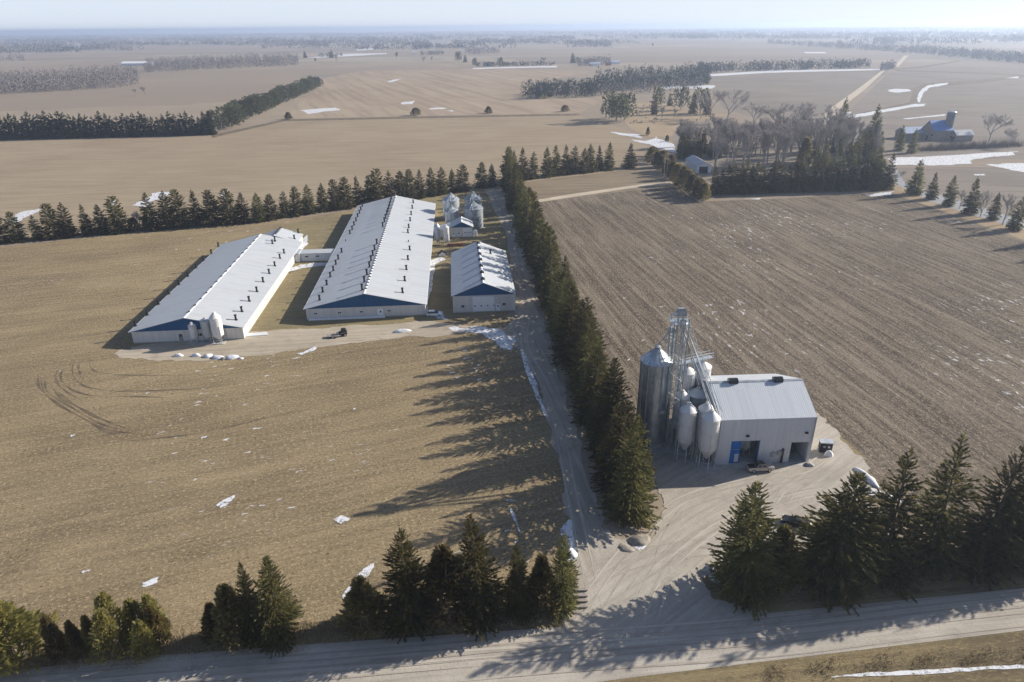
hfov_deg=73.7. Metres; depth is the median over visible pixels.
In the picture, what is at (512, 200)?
spruce tree
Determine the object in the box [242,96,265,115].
pine tree
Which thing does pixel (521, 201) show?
spruce tree
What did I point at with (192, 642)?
dry weeds
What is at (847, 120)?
bare tree
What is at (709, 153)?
conifer tree
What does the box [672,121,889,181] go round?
grove floor
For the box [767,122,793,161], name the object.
bare tree
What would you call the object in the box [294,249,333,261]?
corridor
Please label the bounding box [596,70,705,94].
bare wood
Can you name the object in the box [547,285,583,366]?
spruce tree
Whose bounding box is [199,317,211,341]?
hopper bin
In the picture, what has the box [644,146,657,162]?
cedar tree
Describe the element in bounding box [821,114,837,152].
bare tree
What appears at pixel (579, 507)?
driveway ruts
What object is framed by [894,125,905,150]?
conifer tree
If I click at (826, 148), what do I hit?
conifer tree
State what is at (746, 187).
spruce tree
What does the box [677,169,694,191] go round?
cedar tree
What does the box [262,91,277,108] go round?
pine tree
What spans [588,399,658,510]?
spruce tree
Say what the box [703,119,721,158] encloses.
bare tree
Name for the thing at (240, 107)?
pine tree
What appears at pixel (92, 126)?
spruce tree
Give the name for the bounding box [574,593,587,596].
timber bench
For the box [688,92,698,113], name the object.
conifer tree
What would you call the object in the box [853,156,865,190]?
spruce tree
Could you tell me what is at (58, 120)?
spruce tree
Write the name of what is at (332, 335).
flat trailer
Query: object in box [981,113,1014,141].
bare tree
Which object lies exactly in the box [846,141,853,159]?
conifer tree
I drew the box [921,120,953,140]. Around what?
barn
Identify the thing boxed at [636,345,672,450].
steel silo
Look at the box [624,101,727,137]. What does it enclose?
cemetery lawn
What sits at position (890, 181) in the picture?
spruce tree
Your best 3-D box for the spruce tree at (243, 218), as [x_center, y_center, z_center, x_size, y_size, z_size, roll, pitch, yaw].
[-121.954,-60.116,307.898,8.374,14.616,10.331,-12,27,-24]
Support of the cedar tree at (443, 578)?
on the road verge at (1009, 642)
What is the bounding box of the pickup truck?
[745,460,774,472]
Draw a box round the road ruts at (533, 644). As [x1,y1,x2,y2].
[6,589,1023,681]
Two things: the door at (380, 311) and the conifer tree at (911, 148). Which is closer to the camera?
the door at (380, 311)
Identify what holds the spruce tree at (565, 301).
on the ground at (190, 92)
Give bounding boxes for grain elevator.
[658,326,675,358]
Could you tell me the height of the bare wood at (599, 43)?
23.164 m
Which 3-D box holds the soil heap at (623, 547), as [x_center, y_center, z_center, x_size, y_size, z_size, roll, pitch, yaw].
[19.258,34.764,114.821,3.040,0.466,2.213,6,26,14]
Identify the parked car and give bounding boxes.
[426,310,442,316]
[780,514,811,530]
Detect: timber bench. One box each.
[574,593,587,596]
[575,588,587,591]
[575,598,587,601]
[575,604,587,607]
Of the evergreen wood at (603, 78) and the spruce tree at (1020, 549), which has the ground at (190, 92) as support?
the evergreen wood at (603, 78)
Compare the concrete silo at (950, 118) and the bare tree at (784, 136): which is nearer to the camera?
the bare tree at (784, 136)
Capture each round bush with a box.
[284,112,292,118]
[410,107,420,114]
[484,106,492,112]
[561,105,570,110]
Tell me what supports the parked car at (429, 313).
on the farmyard grass at (284, 307)
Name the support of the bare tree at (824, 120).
on the grove floor
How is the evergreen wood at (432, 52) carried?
on the ground at (190, 92)
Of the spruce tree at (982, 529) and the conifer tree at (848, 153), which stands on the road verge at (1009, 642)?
the spruce tree at (982, 529)
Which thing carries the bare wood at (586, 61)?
on the ground at (190, 92)
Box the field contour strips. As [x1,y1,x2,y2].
[282,69,606,118]
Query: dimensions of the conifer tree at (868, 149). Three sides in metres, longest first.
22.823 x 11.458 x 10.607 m
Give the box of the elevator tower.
[662,307,721,447]
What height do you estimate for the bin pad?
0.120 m
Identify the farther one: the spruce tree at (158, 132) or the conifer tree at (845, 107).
the spruce tree at (158, 132)
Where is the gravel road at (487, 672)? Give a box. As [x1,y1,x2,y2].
[0,588,1023,681]
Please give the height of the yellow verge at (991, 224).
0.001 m
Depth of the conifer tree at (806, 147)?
412.01 m
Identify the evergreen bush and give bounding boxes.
[127,217,141,230]
[141,220,150,229]
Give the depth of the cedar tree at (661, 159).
407.48 m
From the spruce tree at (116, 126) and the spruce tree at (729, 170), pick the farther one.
the spruce tree at (116, 126)
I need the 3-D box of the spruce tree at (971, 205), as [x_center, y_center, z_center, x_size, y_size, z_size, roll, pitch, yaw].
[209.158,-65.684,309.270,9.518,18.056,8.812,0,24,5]
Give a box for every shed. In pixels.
[439,216,472,237]
[589,62,599,65]
[610,60,619,63]
[685,155,711,172]
[949,129,974,141]
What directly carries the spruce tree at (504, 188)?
on the ground at (190, 92)
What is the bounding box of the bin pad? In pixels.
[187,339,227,344]
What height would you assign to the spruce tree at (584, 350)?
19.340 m
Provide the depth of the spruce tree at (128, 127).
560.91 m
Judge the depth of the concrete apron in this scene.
137.42 m
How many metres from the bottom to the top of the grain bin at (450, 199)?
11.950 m
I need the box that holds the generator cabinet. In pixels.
[818,438,833,452]
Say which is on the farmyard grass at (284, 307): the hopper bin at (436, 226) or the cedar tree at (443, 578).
the hopper bin at (436, 226)
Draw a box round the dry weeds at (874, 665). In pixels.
[749,644,1023,681]
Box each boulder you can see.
[702,565,716,573]
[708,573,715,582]
[804,462,813,466]
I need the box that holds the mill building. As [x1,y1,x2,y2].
[701,374,817,464]
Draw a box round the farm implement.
[447,243,462,246]
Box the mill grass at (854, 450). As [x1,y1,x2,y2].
[810,437,985,572]
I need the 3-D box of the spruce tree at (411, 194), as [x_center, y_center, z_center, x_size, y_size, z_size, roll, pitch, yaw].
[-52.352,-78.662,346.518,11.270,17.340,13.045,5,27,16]
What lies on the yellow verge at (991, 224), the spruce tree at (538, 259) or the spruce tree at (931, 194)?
the spruce tree at (931, 194)
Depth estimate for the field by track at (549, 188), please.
381.09 m
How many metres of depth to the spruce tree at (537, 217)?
246.13 m
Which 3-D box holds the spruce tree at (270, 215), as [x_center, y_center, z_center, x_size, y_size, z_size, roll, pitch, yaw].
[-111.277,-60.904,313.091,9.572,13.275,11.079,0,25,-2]
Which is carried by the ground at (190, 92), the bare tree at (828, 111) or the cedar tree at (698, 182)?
the cedar tree at (698, 182)
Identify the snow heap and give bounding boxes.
[202,354,212,357]
[211,355,223,358]
[225,355,238,359]
[394,329,411,332]
[565,527,572,535]
[566,538,573,547]
[567,548,577,558]
[854,467,878,487]
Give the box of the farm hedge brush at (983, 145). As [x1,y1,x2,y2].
[917,136,1022,151]
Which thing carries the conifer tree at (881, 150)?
on the grove floor
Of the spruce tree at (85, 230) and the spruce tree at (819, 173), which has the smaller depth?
the spruce tree at (85, 230)
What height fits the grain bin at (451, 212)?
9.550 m
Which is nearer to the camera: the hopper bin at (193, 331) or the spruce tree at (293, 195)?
the hopper bin at (193, 331)
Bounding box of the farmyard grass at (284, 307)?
[122,186,516,347]
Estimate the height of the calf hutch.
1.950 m
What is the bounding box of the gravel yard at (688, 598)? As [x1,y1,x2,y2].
[572,413,871,642]
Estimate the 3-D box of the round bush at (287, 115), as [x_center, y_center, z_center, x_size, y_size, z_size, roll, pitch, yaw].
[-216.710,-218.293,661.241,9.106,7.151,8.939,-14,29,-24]
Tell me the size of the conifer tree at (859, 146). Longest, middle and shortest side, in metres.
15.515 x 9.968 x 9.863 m
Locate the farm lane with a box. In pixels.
[114,321,512,360]
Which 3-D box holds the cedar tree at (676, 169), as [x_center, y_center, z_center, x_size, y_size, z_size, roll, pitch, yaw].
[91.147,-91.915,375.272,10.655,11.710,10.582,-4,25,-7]
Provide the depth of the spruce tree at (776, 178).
352.54 m
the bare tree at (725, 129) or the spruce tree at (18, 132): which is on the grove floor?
the bare tree at (725, 129)
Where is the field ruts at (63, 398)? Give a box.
[37,360,298,440]
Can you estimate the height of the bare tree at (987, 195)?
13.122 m
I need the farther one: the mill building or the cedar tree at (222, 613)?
the mill building
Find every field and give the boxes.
[0,115,647,243]
[709,66,1023,219]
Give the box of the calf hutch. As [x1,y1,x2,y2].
[437,250,446,256]
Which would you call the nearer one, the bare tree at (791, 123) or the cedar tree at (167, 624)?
the cedar tree at (167, 624)
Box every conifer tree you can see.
[454,51,461,61]
[570,53,576,62]
[599,89,633,120]
[605,95,618,118]
[614,93,637,119]
[649,84,658,114]
[655,85,664,105]
[667,93,672,105]
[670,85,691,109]
[676,133,689,158]
[683,135,690,157]
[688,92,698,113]
[690,131,700,157]
[692,133,702,157]
[695,87,711,112]
[699,127,708,153]
[702,93,711,114]
[706,134,713,156]
[711,148,722,158]
[796,137,813,165]
[809,138,819,158]
[813,147,821,163]
[818,140,830,165]
[820,151,830,169]
[828,130,841,152]
[828,151,839,170]
[831,97,849,142]
[834,137,845,156]
[842,141,853,158]
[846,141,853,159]
[846,141,858,166]
[852,137,865,158]
[858,129,868,148]
[859,127,874,163]
[866,103,882,151]
[874,131,885,152]
[874,148,883,167]
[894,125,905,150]
[906,128,918,153]
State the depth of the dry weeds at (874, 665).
93.61 m
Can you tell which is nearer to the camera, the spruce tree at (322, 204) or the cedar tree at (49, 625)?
the cedar tree at (49, 625)
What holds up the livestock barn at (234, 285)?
on the farmyard grass at (284, 307)
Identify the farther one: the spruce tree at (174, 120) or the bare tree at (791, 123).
the spruce tree at (174, 120)
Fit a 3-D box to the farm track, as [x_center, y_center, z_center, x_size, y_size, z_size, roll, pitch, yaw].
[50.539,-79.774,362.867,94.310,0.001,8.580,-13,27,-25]
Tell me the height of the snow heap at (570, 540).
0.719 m
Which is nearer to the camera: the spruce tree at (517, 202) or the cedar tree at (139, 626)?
the cedar tree at (139, 626)
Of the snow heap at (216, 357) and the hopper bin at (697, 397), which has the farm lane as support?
the snow heap at (216, 357)
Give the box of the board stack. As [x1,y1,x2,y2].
[246,332,267,336]
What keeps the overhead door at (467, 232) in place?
in the shed at (461, 226)
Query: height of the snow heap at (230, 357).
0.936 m
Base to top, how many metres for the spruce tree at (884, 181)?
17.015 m
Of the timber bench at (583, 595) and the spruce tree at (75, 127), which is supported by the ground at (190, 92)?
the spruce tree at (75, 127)
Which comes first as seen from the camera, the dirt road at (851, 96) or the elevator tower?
the elevator tower
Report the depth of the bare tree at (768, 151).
429.20 m
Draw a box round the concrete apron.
[651,442,811,473]
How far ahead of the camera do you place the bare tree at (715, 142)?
399.32 m
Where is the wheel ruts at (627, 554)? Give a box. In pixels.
[571,452,849,624]
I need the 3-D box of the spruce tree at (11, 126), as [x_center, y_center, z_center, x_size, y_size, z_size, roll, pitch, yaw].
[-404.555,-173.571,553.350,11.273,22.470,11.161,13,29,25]
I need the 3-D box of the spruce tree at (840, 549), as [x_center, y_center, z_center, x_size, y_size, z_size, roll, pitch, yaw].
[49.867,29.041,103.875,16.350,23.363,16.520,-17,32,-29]
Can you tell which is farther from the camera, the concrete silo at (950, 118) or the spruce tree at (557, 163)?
the concrete silo at (950, 118)
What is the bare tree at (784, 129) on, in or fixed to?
on the grove floor
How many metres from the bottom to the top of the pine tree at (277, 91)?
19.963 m
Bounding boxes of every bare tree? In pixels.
[131,211,141,230]
[674,126,694,143]
[679,118,688,127]
[684,120,696,145]
[684,123,705,153]
[696,90,726,118]
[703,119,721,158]
[710,114,731,147]
[711,132,728,171]
[712,89,749,117]
[712,127,728,166]
[715,117,733,141]
[717,118,736,152]
[718,123,740,156]
[720,123,741,160]
[729,127,751,168]
[737,127,763,168]
[739,129,760,162]
[741,103,767,122]
[743,119,753,147]
[745,123,760,153]
[752,123,770,153]
[753,125,782,166]
[759,118,769,153]
[761,102,811,125]
[762,129,774,164]
[766,139,774,162]
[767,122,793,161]
[771,118,788,147]
[775,114,798,123]
[776,130,800,164]
[778,122,790,160]
[778,123,794,163]
[782,120,802,154]
[785,116,799,151]
[789,101,817,129]
[789,130,803,156]
[790,123,817,164]
[791,117,805,152]
[802,118,824,155]
[812,123,828,155]
[815,114,833,144]
[815,121,835,154]
[819,104,845,124]
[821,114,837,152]
[825,123,846,150]
[826,118,839,149]
[838,114,855,139]
[839,125,857,158]
[842,119,858,148]
[849,113,861,125]
[858,127,864,141]
[865,124,882,139]
[865,126,880,147]
[874,134,883,156]
[890,169,906,190]
[957,189,970,208]
[975,190,994,216]
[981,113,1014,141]
[1000,193,1021,224]
[1003,128,1018,147]
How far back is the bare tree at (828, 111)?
488.38 m
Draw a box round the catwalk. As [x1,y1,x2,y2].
[676,350,713,364]
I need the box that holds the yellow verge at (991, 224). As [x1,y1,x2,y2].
[888,184,1023,239]
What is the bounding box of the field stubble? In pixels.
[0,213,578,651]
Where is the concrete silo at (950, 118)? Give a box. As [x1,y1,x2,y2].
[946,111,956,127]
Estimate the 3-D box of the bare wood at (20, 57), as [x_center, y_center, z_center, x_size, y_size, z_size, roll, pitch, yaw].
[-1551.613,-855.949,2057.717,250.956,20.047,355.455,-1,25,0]
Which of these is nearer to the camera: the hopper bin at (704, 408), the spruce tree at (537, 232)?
the hopper bin at (704, 408)
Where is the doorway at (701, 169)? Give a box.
[699,167,707,172]
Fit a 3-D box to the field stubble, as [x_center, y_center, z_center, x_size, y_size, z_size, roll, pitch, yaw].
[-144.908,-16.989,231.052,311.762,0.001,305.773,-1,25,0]
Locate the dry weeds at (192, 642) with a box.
[3,602,584,680]
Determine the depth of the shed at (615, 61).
1537.71 m
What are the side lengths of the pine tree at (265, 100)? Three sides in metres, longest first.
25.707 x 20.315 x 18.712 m
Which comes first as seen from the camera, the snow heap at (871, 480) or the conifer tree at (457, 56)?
the snow heap at (871, 480)
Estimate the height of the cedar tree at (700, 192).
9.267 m
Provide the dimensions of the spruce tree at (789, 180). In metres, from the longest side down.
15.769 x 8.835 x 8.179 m
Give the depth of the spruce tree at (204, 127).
565.96 m
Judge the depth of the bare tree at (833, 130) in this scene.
468.19 m
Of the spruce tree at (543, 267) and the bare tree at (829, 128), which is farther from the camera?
the bare tree at (829, 128)
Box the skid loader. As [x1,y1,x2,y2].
[336,328,346,336]
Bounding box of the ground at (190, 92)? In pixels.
[0,24,1023,591]
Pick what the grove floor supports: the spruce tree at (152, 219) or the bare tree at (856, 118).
the bare tree at (856, 118)
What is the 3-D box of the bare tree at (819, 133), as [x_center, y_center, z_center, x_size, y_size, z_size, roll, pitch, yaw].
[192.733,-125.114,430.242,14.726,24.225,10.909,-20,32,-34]
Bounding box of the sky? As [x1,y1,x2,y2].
[0,0,1023,34]
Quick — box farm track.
[535,182,673,201]
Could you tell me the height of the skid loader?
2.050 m
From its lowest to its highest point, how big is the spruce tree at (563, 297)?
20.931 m
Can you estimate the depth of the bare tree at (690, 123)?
459.32 m
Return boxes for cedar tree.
[0,599,60,676]
[39,614,67,663]
[63,619,89,660]
[79,614,104,656]
[84,589,147,665]
[119,593,170,665]
[144,605,173,648]
[197,601,231,645]
[207,582,257,655]
[331,574,389,639]
[419,543,476,635]
[520,552,562,618]
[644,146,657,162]
[651,151,660,166]
[655,155,665,170]
[656,150,668,164]
[662,158,670,174]
[665,154,675,169]
[665,161,676,178]
[669,163,682,183]
[674,165,687,186]
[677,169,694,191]
[685,173,697,194]
[690,178,706,197]
[695,183,711,200]
[763,523,811,592]
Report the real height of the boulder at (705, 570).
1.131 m
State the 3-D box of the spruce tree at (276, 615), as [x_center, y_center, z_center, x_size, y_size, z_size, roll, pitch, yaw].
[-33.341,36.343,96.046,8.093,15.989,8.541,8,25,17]
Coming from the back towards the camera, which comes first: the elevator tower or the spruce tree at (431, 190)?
the spruce tree at (431, 190)
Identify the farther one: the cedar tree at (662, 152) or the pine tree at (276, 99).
the pine tree at (276, 99)
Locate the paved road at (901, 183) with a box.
[891,167,1023,229]
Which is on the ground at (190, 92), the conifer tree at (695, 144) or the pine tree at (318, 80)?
the pine tree at (318, 80)
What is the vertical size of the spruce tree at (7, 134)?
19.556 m
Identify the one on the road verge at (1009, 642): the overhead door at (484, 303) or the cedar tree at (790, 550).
the cedar tree at (790, 550)
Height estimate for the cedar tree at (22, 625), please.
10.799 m
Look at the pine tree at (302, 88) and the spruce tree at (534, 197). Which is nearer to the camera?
the spruce tree at (534, 197)
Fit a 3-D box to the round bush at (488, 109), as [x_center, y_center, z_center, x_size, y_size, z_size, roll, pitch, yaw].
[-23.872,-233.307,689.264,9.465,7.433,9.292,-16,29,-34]
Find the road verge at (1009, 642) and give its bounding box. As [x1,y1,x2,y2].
[4,550,1023,681]
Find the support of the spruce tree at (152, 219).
on the field at (274, 160)
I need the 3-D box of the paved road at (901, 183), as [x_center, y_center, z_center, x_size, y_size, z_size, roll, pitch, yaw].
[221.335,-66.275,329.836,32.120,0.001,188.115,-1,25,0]
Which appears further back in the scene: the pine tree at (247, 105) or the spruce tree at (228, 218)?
the pine tree at (247, 105)
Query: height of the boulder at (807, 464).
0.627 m
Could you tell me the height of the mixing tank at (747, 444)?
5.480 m
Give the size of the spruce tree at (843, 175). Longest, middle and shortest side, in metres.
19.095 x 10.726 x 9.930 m
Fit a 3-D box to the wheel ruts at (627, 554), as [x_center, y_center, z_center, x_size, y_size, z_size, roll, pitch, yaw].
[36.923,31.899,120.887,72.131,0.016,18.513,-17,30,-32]
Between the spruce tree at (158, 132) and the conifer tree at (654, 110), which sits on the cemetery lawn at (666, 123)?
the conifer tree at (654, 110)
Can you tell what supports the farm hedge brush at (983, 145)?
on the grey field at (971, 105)
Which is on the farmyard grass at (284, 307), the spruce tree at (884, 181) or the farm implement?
the farm implement
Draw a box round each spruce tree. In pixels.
[0,118,8,139]
[0,218,12,244]
[1,116,10,139]
[2,211,31,243]
[4,114,20,138]
[12,115,25,139]
[18,116,29,139]
[22,111,36,139]
[26,215,43,240]
[30,114,43,138]
[34,113,47,138]
[36,203,68,240]
[39,111,54,138]
[46,113,60,138]
[51,111,65,138]
[54,202,81,238]
[57,112,72,138]
[65,114,77,138]
[71,115,82,137]
[76,113,90,137]
[77,204,95,236]
[82,115,95,137]
[89,116,99,137]
[91,205,109,234]
[93,111,107,137]
[100,196,134,234]
[101,113,111,137]
[106,116,117,136]
[112,117,122,136]
[118,113,129,136]
[124,116,133,136]
[128,112,140,136]
[135,111,146,136]
[137,192,164,231]
[142,114,153,135]
[148,117,157,135]
[154,117,163,135]
[155,191,180,229]
[158,114,167,135]
[162,111,175,135]
[167,189,192,229]
[170,114,182,135]
[176,113,186,135]
[182,111,193,135]
[187,190,206,227]
[189,115,199,134]
[195,116,203,134]
[199,112,210,134]
[199,189,225,226]
[205,113,217,134]
[214,188,241,226]
[233,562,266,649]
[234,192,251,223]
[246,555,304,658]
[249,193,268,222]
[261,194,279,221]
[277,192,293,217]
[288,186,307,216]
[299,185,318,214]
[315,183,330,211]
[326,179,345,210]
[337,176,355,209]
[351,176,365,205]
[360,175,378,203]
[365,168,390,200]
[377,528,444,644]
[381,170,397,197]
[393,170,408,197]
[401,169,419,198]
[413,170,426,198]
[425,167,439,196]
[436,167,448,195]
[446,169,458,192]
[449,514,507,642]
[455,164,471,192]
[473,162,489,189]
[486,163,497,186]
[496,146,514,187]
[500,543,538,626]
[501,154,511,187]
[501,156,515,191]
[504,156,515,189]
[504,161,523,196]
[505,165,511,193]
[505,165,526,204]
[505,168,521,212]
[507,173,519,214]
[510,179,527,228]
[514,193,533,247]
[515,190,527,231]
[515,190,540,242]
[516,189,531,236]
[518,146,530,180]
[521,210,539,259]
[523,199,544,252]
[525,210,544,266]
[527,151,540,178]
[529,218,558,274]
[529,222,561,282]
[529,226,542,270]
[534,226,561,287]
[535,244,559,292]
[536,247,558,310]
[538,148,556,177]
[538,252,558,303]
[542,533,581,624]
[543,277,567,332]
[544,266,563,318]
[547,255,576,323]
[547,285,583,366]
[548,145,564,176]
[550,279,579,350]
[551,275,583,337]
[558,296,608,377]
[560,144,572,174]
[562,325,603,399]
[568,345,615,429]
[569,146,580,174]
[569,304,603,382]
[569,337,609,408]
[578,148,590,173]
[580,365,614,441]
[583,357,640,459]
[585,144,597,171]
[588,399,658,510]
[595,401,623,475]
[595,415,663,530]
[596,146,604,170]
[604,141,615,170]
[620,144,637,168]
[706,480,795,621]
[709,165,721,194]
[715,167,727,194]
[720,162,734,194]
[726,162,741,194]
[734,161,748,194]
[739,160,753,194]
[747,164,757,193]
[750,161,764,193]
[756,164,768,193]
[763,161,776,193]
[768,158,783,193]
[774,163,788,193]
[777,471,892,616]
[780,164,793,192]
[784,160,801,192]
[792,157,807,192]
[799,162,813,192]
[802,160,818,192]
[811,160,822,191]
[815,158,832,192]
[823,161,835,191]
[827,160,843,191]
[835,155,848,190]
[838,157,856,191]
[844,160,860,190]
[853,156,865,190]
[858,446,933,603]
[859,157,870,190]
[863,154,878,190]
[866,152,886,190]
[877,158,888,189]
[882,153,897,190]
[898,429,981,584]
[903,159,925,195]
[924,173,939,199]
[941,175,959,206]
[948,444,1023,590]
[960,177,982,214]
[983,192,1001,220]
[985,470,1023,576]
[1005,197,1023,231]
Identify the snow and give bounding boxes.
[7,48,1023,676]
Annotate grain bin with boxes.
[442,192,459,219]
[444,205,457,223]
[463,201,483,229]
[464,191,481,205]
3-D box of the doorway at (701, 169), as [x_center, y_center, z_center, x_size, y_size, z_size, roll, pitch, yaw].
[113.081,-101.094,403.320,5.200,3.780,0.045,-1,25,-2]
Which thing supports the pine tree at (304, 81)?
on the ground at (190, 92)
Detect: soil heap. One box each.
[618,543,634,551]
[628,535,650,545]
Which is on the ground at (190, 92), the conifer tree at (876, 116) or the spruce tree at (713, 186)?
the spruce tree at (713, 186)
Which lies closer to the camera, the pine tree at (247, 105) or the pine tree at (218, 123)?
the pine tree at (218, 123)
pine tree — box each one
[203,107,229,130]
[215,106,240,128]
[221,104,244,126]
[226,103,247,120]
[230,99,249,118]
[235,98,252,117]
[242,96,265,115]
[242,97,261,117]
[250,92,272,108]
[252,94,269,111]
[258,93,275,107]
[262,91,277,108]
[266,89,283,106]
[268,90,280,107]
[272,88,289,104]
[275,85,293,101]
[280,84,296,99]
[282,85,298,97]
[293,82,302,95]
[297,82,307,93]
[299,79,311,91]
[300,78,314,89]
[306,75,318,86]
[312,76,320,86]
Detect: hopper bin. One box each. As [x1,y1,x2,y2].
[187,322,198,340]
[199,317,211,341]
[208,311,225,341]
[433,223,439,243]
[443,225,448,243]
[671,389,689,443]
[673,364,695,430]
[674,402,696,461]
[687,387,707,443]
[692,360,711,387]
[693,401,715,460]
[696,409,720,470]
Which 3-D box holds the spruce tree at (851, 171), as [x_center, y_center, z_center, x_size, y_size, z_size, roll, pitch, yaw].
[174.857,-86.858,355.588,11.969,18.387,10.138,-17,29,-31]
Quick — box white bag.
[824,450,832,456]
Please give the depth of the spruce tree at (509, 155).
366.00 m
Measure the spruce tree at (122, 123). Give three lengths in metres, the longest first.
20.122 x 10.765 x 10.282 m
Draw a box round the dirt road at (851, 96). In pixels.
[818,55,908,122]
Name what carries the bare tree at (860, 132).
on the grove floor
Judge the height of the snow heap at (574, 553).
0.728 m
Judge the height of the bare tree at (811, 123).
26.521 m
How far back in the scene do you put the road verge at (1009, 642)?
95.35 m
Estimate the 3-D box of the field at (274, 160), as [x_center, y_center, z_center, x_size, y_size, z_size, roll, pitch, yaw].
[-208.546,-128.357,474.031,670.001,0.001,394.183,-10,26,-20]
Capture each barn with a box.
[121,61,147,65]
[128,227,302,342]
[303,195,435,320]
[451,241,515,312]
[895,127,924,139]
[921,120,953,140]
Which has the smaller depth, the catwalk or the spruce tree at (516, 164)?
the catwalk
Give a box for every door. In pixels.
[177,333,184,340]
[377,309,383,315]
[463,228,471,236]
[472,296,494,311]
[729,441,741,462]
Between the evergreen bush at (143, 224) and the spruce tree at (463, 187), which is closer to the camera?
the evergreen bush at (143, 224)
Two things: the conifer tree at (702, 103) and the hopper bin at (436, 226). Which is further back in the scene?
the conifer tree at (702, 103)
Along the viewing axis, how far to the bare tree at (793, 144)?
447.38 m
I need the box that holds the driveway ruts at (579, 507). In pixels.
[502,202,600,603]
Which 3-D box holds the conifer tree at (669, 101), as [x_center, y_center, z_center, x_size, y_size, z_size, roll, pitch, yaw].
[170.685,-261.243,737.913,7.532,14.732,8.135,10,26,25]
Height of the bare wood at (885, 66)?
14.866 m
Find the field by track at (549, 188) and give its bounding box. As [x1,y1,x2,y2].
[524,169,673,201]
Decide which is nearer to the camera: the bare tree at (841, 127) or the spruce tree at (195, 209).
the spruce tree at (195, 209)
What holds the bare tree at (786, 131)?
on the grove floor
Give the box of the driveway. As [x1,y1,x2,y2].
[483,186,627,633]
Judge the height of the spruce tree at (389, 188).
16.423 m
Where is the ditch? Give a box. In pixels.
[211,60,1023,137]
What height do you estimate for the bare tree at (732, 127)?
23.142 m
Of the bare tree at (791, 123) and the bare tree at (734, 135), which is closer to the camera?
the bare tree at (734, 135)
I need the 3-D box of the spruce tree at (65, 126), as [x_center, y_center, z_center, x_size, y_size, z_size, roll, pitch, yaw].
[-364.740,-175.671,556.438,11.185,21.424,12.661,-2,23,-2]
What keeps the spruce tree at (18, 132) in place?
on the ground at (190, 92)
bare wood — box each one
[0,25,1023,52]
[0,53,24,60]
[0,63,139,92]
[143,51,298,71]
[261,38,336,48]
[465,45,499,54]
[577,54,610,65]
[589,39,612,46]
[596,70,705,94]
[767,38,1023,62]
[879,59,896,70]
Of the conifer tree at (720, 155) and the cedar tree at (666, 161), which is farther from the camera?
the conifer tree at (720, 155)
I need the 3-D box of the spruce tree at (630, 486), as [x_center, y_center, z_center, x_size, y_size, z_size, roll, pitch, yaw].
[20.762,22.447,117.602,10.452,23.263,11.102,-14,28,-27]
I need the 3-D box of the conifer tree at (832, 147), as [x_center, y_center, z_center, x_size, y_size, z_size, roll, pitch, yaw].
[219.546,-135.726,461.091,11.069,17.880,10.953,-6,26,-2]
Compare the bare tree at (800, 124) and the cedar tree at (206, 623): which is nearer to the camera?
the cedar tree at (206, 623)
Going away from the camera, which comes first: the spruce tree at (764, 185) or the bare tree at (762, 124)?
the spruce tree at (764, 185)
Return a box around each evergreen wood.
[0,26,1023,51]
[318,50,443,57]
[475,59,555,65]
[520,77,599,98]
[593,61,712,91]
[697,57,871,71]
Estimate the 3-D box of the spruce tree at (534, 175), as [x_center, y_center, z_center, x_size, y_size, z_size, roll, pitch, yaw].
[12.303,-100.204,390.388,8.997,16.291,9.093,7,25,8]
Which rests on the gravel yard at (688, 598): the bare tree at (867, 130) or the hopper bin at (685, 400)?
the hopper bin at (685, 400)
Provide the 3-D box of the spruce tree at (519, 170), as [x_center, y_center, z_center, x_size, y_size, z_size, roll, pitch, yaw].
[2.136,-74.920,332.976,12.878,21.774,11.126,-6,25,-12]
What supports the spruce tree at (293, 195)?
on the field at (274, 160)
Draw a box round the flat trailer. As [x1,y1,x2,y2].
[326,334,342,338]
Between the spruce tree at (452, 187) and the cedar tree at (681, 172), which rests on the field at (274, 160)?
the spruce tree at (452, 187)
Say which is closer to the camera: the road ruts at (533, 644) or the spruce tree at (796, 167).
the road ruts at (533, 644)
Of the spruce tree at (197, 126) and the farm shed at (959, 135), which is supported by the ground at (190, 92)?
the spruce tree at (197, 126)
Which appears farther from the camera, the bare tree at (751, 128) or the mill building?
the bare tree at (751, 128)
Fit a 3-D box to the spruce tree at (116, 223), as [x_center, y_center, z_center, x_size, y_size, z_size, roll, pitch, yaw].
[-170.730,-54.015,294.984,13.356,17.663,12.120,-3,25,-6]
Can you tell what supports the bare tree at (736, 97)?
on the ground at (190, 92)
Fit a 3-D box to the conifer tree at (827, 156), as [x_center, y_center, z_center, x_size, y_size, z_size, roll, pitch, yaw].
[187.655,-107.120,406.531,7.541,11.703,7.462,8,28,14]

